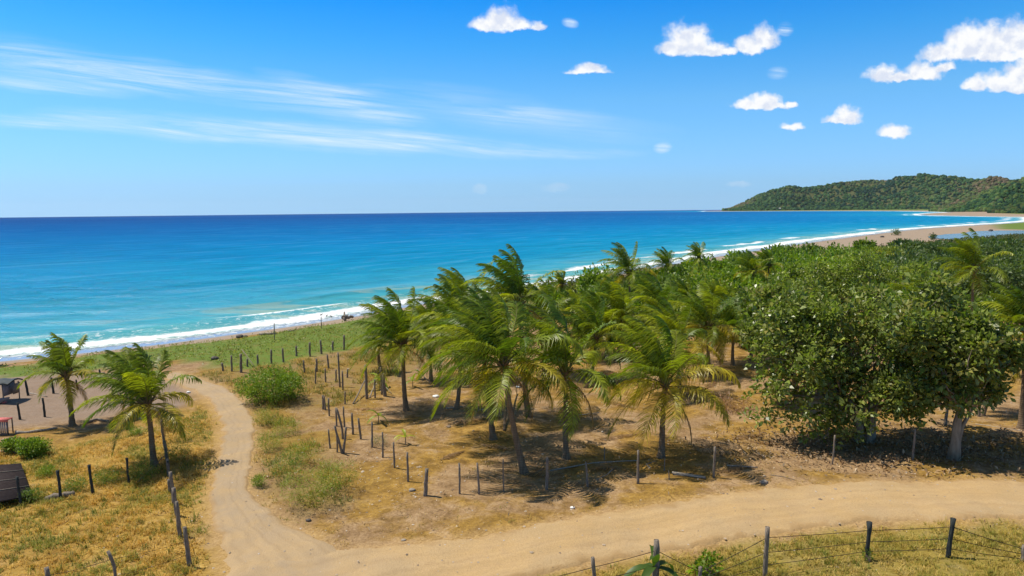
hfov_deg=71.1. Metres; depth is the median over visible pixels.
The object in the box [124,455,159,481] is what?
weed clump
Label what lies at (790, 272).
broadleaf tree
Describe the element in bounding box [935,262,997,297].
shrub
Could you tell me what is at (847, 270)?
broadleaf tree
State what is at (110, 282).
sea
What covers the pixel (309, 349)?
fence post
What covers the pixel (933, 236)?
beach bush
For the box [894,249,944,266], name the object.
shrub
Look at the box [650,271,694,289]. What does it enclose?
shrub
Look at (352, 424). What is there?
fence post
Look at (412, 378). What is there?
coconut seedling
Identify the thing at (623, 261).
palm tree
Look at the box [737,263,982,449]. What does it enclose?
broadleaf tree
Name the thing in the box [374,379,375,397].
fence post
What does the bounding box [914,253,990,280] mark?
shrub
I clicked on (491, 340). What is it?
palm tree
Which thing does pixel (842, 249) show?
shrub
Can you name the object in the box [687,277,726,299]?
shrub
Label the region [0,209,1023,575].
ground
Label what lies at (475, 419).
fallen frond
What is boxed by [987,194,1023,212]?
hillside forest
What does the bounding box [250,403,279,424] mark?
weed clump
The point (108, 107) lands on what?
sky
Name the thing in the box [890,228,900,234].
beach bush
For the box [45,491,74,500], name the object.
log
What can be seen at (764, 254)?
palm tree
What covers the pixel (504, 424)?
dead sapling
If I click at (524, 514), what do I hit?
verge grass
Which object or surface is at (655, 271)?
shrub
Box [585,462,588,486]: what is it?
fence post
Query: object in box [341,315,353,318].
driftwood
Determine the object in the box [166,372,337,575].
dirt path
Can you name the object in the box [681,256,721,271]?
shrub
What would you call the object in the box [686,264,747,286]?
shrub
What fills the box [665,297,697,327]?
shrub
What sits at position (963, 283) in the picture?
shrub
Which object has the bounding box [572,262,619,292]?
shrub
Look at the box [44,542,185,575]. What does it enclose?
field fence
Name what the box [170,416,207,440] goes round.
weed clump
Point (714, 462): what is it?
fence post
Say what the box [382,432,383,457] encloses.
fence post
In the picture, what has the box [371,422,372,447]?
fence post
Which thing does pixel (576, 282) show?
shrub
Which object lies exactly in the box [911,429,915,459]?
fence post
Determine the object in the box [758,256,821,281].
shrub
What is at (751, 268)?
palm tree
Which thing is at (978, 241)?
shrub
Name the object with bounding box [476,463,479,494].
fence post
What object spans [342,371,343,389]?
fence post
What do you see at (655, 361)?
palm tree
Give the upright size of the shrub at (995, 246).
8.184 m
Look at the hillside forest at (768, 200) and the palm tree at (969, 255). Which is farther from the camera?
the hillside forest at (768, 200)
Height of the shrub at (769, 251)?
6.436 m
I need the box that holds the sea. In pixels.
[0,210,1023,361]
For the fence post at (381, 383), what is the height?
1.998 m
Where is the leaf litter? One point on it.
(580, 449)
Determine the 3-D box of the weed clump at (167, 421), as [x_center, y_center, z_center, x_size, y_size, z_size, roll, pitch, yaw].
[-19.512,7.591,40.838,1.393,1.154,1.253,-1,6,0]
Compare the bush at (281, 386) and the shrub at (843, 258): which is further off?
the shrub at (843, 258)
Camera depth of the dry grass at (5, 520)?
30.01 m
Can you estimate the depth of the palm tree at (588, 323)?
51.69 m
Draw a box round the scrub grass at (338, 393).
[197,338,428,510]
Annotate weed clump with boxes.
[13,485,43,503]
[32,464,55,477]
[62,474,89,491]
[92,465,124,486]
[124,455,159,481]
[128,424,142,436]
[155,411,182,427]
[162,433,195,461]
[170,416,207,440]
[249,473,268,486]
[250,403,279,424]
[253,431,287,453]
[261,446,306,482]
[265,415,299,435]
[280,436,321,465]
[280,463,340,507]
[310,456,357,493]
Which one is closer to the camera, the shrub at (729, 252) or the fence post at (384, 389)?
the fence post at (384, 389)
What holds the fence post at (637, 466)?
on the ground at (374, 509)
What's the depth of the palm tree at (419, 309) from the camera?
51.73 m
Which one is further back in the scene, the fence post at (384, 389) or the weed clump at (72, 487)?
the fence post at (384, 389)
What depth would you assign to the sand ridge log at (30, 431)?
40.75 m
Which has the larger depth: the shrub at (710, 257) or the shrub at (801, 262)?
the shrub at (710, 257)
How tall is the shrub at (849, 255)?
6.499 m
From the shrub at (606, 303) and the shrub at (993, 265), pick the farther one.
the shrub at (993, 265)
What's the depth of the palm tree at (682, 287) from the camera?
73.37 m
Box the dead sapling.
[503,377,509,430]
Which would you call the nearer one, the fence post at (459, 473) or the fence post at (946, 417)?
the fence post at (459, 473)
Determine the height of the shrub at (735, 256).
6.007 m
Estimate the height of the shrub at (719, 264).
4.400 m
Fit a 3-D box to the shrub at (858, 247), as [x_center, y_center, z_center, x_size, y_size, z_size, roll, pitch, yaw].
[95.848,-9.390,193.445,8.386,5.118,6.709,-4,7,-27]
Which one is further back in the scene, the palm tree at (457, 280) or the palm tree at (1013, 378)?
the palm tree at (457, 280)
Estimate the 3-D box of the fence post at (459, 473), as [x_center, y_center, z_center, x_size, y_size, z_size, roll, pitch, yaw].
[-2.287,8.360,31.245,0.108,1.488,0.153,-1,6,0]
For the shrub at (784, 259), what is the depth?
102.90 m
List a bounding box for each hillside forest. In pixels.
[722,173,1014,210]
[928,177,1023,211]
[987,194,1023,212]
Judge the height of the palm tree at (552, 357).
7.827 m
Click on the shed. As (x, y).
(9, 473)
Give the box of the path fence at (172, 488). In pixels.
[159,407,191,567]
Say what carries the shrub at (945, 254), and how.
on the ground at (374, 509)
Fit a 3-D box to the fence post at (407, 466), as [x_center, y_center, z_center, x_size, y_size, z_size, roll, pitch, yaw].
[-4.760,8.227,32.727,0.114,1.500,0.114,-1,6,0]
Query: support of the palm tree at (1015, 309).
on the ground at (374, 509)
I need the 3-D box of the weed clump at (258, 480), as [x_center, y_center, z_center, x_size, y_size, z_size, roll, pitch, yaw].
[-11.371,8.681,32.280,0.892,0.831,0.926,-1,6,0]
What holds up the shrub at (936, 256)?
on the ground at (374, 509)
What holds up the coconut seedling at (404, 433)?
on the ground at (374, 509)
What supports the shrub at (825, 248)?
on the ground at (374, 509)
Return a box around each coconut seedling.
[367,410,387,422]
[368,373,387,390]
[394,429,417,444]
[406,374,417,386]
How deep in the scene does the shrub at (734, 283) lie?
79.86 m
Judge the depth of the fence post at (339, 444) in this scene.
36.35 m
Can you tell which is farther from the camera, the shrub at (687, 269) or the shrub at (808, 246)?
the shrub at (808, 246)
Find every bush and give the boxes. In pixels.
[0,435,27,453]
[15,435,52,458]
[232,362,306,405]
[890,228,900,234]
[928,233,937,239]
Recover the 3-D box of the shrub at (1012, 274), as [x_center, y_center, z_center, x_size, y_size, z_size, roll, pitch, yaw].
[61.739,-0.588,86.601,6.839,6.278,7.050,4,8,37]
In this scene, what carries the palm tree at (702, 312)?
on the ground at (374, 509)
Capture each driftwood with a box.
[259,332,277,334]
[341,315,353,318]
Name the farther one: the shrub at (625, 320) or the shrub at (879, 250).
the shrub at (879, 250)
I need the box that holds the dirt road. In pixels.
[231,478,1023,575]
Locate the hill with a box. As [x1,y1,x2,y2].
[756,176,996,209]
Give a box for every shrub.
[544,290,565,303]
[568,290,634,330]
[570,316,614,343]
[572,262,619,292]
[572,278,588,290]
[581,281,604,291]
[590,285,634,300]
[600,275,640,292]
[605,295,646,341]
[626,299,653,329]
[631,266,658,284]
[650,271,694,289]
[658,266,685,277]
[663,263,698,276]
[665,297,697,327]
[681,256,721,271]
[682,263,719,283]
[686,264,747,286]
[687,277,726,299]
[687,299,735,337]
[691,272,742,304]
[701,255,722,264]
[710,260,730,270]
[713,264,749,286]
[721,273,769,304]
[722,249,759,265]
[724,249,747,256]
[724,255,758,274]
[734,261,782,291]
[740,254,793,276]
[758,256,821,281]
[761,245,781,255]
[773,243,809,256]
[774,246,810,264]
[790,250,827,260]
[796,251,833,259]
[800,251,860,278]
[801,241,823,251]
[803,262,858,302]
[807,248,825,255]
[814,242,851,256]
[820,251,860,261]
[820,252,879,279]
[827,242,867,258]
[827,266,886,306]
[851,237,876,249]
[852,244,875,253]
[860,241,912,259]
[860,256,917,273]
[865,252,938,284]
[868,251,931,269]
[878,270,958,326]
[881,247,927,258]
[885,238,908,247]
[888,240,922,257]
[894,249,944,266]
[905,240,921,247]
[909,237,926,245]
[914,238,955,257]
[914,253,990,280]
[917,241,945,254]
[923,250,988,285]
[931,250,958,260]
[931,282,984,311]
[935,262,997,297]
[941,269,981,299]
[957,239,992,253]
[961,290,1018,324]
[976,237,1020,260]
[978,258,1022,278]
[979,249,1023,267]
[979,256,1023,293]
[983,237,1023,255]
[989,259,1023,301]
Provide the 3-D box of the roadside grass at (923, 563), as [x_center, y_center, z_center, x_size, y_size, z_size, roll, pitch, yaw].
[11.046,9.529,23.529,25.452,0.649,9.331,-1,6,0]
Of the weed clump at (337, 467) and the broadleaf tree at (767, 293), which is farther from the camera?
the broadleaf tree at (767, 293)
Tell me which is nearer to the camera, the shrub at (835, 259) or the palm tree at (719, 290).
the palm tree at (719, 290)
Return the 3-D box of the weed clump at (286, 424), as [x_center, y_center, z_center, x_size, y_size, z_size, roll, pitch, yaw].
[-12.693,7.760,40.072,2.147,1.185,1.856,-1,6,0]
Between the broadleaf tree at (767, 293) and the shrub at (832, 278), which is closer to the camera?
the broadleaf tree at (767, 293)
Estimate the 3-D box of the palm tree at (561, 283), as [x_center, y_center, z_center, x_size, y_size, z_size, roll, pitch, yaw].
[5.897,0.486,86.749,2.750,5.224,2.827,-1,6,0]
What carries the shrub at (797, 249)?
on the ground at (374, 509)
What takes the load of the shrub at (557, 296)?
on the ground at (374, 509)
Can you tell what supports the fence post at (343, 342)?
on the ground at (374, 509)
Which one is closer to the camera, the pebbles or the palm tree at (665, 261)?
the pebbles
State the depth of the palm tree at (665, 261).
103.37 m
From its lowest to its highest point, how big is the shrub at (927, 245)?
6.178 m
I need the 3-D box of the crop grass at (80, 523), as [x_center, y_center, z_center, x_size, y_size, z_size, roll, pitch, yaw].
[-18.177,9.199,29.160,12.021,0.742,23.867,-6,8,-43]
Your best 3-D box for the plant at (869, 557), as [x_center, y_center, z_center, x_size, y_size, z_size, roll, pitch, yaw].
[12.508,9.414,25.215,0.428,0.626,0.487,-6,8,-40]
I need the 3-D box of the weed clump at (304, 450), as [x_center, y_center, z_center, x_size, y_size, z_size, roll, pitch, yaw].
[-10.268,8.031,35.107,2.042,1.473,1.881,4,8,39]
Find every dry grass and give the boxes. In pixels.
[0,406,219,575]
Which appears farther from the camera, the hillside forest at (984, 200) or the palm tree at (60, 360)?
the hillside forest at (984, 200)
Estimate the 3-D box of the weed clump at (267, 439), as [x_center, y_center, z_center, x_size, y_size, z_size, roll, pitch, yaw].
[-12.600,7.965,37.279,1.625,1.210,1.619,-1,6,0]
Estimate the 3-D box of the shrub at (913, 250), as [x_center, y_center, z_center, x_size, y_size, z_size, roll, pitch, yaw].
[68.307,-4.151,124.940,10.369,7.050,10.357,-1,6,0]
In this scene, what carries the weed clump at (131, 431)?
on the ground at (374, 509)
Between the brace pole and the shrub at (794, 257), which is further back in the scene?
the shrub at (794, 257)
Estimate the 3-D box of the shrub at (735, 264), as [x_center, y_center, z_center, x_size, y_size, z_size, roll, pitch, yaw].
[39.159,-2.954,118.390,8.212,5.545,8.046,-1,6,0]
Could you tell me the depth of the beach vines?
67.36 m
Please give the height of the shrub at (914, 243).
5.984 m
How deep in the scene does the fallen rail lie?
34.75 m
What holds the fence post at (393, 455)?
on the ground at (374, 509)
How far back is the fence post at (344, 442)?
36.44 m
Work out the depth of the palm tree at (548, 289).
52.87 m
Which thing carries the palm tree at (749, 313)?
on the ground at (374, 509)
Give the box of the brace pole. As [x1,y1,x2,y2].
[352,380,364,403]
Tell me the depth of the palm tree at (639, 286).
81.52 m
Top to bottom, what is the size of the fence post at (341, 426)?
1.876 m
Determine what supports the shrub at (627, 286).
on the ground at (374, 509)
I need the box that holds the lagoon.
[929,230,1023,240]
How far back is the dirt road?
27.76 m
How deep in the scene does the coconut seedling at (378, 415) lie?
41.97 m
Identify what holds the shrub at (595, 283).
on the ground at (374, 509)
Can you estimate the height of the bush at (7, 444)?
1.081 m
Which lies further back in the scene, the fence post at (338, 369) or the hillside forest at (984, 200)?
the hillside forest at (984, 200)
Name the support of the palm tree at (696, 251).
on the ground at (374, 509)
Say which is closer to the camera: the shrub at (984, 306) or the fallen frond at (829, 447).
the fallen frond at (829, 447)
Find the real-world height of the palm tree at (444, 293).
8.527 m
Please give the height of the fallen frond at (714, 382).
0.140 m
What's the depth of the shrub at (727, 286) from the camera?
80.61 m
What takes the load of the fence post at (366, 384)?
on the ground at (374, 509)
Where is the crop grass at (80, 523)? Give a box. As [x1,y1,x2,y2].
[0,460,208,575]
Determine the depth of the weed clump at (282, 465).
32.81 m
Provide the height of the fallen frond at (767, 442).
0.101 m
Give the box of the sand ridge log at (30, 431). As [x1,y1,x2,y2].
[15,427,56,433]
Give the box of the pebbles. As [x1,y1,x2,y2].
[104,364,1019,575]
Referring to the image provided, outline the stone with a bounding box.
[759,479,767,483]
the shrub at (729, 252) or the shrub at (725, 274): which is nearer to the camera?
the shrub at (725, 274)
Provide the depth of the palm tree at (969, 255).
59.14 m
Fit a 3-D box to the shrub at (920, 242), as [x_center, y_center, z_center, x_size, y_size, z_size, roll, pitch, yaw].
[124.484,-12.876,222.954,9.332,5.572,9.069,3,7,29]
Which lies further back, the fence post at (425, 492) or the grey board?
the grey board
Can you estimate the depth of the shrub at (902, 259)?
95.77 m
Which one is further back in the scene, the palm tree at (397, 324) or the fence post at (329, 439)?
the palm tree at (397, 324)
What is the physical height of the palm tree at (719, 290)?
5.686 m
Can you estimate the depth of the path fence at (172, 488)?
28.89 m
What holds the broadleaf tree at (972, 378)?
on the ground at (374, 509)
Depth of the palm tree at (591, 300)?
58.95 m
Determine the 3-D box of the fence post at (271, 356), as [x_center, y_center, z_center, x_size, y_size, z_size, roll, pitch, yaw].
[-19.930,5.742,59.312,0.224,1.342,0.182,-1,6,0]
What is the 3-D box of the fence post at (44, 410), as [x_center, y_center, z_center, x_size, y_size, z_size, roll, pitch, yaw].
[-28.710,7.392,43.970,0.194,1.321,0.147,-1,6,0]
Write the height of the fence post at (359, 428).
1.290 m
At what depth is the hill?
4114.66 m
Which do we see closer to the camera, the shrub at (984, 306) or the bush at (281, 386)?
the bush at (281, 386)
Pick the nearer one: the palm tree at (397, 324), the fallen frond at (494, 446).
the fallen frond at (494, 446)
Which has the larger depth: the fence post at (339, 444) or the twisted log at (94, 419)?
the twisted log at (94, 419)
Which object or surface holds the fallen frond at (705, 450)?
on the ground at (374, 509)
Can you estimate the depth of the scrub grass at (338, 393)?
49.60 m
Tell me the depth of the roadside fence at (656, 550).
24.45 m
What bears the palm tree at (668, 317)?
on the ground at (374, 509)
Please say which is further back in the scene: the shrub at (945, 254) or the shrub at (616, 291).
the shrub at (945, 254)
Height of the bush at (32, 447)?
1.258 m
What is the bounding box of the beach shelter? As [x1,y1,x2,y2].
[0,378,22,402]
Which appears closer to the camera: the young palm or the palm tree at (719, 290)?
the young palm
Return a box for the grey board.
[672,471,704,478]
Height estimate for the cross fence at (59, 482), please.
1.553 m
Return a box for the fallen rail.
[550,460,636,470]
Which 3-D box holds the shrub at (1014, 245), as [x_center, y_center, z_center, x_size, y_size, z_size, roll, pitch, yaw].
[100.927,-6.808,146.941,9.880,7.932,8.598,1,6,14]
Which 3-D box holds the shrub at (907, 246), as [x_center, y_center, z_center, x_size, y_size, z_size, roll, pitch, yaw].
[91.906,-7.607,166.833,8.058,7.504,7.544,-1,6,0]
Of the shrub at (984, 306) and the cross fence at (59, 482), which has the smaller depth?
the cross fence at (59, 482)
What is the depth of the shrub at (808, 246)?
201.43 m
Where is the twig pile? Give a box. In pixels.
[370,434,388,444]
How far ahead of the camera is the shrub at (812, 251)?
183.27 m
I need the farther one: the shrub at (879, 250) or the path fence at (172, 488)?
the shrub at (879, 250)
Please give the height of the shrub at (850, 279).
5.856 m
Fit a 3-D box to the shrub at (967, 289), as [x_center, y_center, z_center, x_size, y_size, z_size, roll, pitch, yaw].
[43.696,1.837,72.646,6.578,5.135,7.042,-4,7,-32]
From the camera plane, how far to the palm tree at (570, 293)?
68.95 m
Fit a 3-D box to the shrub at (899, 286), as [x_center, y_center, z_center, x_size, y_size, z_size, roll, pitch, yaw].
[30.395,2.392,54.153,5.561,7.860,6.337,-1,6,0]
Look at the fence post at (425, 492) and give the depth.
30.93 m
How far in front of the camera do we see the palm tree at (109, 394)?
43.64 m
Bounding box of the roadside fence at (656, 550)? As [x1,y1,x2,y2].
[560,517,1023,575]
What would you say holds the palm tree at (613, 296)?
on the ground at (374, 509)
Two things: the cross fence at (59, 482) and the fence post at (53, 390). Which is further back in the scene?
the fence post at (53, 390)
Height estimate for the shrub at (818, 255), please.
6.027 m
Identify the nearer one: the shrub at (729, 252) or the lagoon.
the shrub at (729, 252)
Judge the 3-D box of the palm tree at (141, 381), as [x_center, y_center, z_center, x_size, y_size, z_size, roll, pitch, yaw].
[-18.193,5.831,35.187,5.722,6.469,5.702,-1,6,0]
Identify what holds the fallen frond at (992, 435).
on the ground at (374, 509)
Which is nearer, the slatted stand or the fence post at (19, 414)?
the slatted stand
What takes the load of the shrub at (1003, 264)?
on the ground at (374, 509)
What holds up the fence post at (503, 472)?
on the ground at (374, 509)
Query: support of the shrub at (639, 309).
on the ground at (374, 509)
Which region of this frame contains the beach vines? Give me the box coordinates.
[0,307,427,376]
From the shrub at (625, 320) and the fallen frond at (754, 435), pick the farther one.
the shrub at (625, 320)
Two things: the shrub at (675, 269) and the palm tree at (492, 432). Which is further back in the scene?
the shrub at (675, 269)
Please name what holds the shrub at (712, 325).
on the ground at (374, 509)
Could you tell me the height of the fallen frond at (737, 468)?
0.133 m
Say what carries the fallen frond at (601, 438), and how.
on the ground at (374, 509)
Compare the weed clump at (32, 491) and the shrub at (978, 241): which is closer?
the weed clump at (32, 491)
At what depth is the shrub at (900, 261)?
90.54 m
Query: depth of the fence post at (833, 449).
34.44 m
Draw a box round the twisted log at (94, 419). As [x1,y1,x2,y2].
[83,418,110,423]
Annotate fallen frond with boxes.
[353,407,388,410]
[440,451,463,459]
[448,418,485,424]
[479,443,511,449]
[522,471,562,476]
[594,434,636,440]
[692,447,737,454]
[705,380,716,388]
[716,464,747,473]
[732,434,763,439]
[750,441,782,444]
[819,445,853,450]
[974,432,1009,438]
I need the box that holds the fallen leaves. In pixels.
[681,419,1023,481]
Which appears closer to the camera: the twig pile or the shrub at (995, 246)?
the twig pile
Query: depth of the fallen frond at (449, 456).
36.19 m
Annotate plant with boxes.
[686,549,724,575]
[861,547,875,561]
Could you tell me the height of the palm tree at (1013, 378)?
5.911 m
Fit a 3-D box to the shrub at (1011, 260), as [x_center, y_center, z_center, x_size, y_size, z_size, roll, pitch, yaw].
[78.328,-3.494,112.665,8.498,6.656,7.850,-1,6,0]
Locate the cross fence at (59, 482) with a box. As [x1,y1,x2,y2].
[3,457,168,505]
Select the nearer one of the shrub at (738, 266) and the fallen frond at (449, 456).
the fallen frond at (449, 456)
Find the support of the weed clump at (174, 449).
on the ground at (374, 509)
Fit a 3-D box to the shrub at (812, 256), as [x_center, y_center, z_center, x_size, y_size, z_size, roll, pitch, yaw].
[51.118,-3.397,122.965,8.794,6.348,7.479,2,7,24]
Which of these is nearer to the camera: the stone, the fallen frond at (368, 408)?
the stone
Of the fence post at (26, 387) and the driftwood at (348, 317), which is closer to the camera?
the fence post at (26, 387)
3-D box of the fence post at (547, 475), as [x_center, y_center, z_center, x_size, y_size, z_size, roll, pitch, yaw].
[1.552,8.283,31.767,0.147,1.607,0.195,5,8,42]
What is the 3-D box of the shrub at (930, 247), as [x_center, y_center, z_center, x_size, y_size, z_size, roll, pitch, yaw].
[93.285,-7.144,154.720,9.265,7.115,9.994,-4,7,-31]
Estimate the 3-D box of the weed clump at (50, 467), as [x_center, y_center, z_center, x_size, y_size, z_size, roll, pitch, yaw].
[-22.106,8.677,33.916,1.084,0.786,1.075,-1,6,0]
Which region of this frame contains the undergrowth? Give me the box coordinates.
[436,233,1023,324]
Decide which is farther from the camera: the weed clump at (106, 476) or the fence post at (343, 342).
the fence post at (343, 342)
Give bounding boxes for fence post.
[16,402,20,419]
[24,380,28,395]
[41,398,45,416]
[50,377,54,393]
[230,355,232,371]
[239,354,242,372]
[270,349,272,363]
[309,342,310,356]
[328,429,330,448]
[334,425,342,453]
[336,408,343,438]
[337,352,340,386]
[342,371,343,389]
[342,406,345,426]
[342,427,346,452]
[343,335,344,349]
[351,413,353,434]
[357,418,361,438]
[364,365,368,398]
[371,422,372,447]
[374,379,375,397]
[380,367,382,394]
[382,373,386,396]
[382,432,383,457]
[393,442,394,467]
[406,452,408,481]
[423,468,428,496]
[458,463,460,493]
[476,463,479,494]
[502,459,503,490]
[545,457,548,489]
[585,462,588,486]
[637,450,638,483]
[712,446,715,477]
[832,435,835,464]
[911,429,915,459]
[944,408,948,424]
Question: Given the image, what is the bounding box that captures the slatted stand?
[0,417,13,434]
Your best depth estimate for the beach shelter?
47.47 m
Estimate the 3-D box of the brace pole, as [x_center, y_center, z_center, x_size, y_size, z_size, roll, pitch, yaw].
[-10.262,6.938,48.244,0.107,0.758,3.771,-1,6,1]
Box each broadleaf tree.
[732,276,829,405]
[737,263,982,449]
[748,260,846,298]
[784,247,935,304]
[867,299,1023,460]
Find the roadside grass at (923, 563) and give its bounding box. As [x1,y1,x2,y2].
[537,516,1023,575]
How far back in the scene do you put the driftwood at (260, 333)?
75.55 m
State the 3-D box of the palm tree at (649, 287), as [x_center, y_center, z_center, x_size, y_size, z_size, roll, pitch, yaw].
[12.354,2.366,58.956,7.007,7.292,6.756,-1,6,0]
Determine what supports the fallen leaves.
on the ground at (374, 509)
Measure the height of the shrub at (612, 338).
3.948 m
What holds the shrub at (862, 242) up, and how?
on the ground at (374, 509)
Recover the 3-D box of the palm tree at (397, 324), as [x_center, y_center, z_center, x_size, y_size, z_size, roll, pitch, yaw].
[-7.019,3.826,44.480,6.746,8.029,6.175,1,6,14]
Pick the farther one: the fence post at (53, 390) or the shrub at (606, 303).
the shrub at (606, 303)
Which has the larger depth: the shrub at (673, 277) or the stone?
the shrub at (673, 277)
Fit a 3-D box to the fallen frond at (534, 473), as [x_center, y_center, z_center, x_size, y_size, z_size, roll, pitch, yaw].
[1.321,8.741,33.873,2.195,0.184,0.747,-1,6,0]
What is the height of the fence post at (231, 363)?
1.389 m
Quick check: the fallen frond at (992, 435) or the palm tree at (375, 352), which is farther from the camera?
the palm tree at (375, 352)
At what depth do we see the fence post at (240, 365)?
55.41 m
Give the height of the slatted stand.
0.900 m
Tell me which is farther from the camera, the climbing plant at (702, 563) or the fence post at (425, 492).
the fence post at (425, 492)
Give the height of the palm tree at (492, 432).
8.573 m
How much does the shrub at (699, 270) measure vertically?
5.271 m
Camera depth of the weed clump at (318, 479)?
29.98 m
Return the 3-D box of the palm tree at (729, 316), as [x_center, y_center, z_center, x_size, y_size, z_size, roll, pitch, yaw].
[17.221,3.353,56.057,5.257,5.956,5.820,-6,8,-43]
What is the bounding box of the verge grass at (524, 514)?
[176,388,1020,575]
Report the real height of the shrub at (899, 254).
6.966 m
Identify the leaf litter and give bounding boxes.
[209,351,1019,537]
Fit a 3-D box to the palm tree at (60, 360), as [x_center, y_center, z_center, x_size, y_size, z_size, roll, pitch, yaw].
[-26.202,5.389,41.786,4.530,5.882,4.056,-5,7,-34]
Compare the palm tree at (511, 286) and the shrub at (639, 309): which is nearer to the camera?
the palm tree at (511, 286)
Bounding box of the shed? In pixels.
[0,463,31,501]
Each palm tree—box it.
[16,332,100,426]
[69,342,201,467]
[84,348,166,417]
[345,286,448,411]
[357,329,390,372]
[404,300,457,381]
[407,275,504,409]
[414,286,548,439]
[416,288,582,474]
[424,260,493,379]
[459,244,565,417]
[491,304,620,459]
[510,276,581,375]
[551,272,572,293]
[555,288,590,337]
[558,295,630,378]
[561,289,645,358]
[588,315,740,458]
[589,275,654,353]
[596,241,656,295]
[621,273,696,338]
[631,276,657,299]
[631,295,718,393]
[648,246,684,273]
[668,280,746,373]
[669,274,703,301]
[683,242,713,268]
[692,278,734,308]
[695,293,764,365]
[716,285,772,360]
[731,250,773,295]
[753,246,784,281]
[927,228,1013,310]
[970,282,1023,429]
[976,322,1020,416]
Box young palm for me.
[624,545,677,575]
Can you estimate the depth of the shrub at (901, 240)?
215.68 m
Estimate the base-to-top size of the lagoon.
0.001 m
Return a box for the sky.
[0,0,1023,217]
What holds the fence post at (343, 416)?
on the ground at (374, 509)
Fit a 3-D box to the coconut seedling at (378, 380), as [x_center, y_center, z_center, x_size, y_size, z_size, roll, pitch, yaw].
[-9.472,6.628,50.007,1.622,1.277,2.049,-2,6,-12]
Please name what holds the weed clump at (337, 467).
on the ground at (374, 509)
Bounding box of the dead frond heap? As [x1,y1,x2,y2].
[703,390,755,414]
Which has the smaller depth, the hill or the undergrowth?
the undergrowth

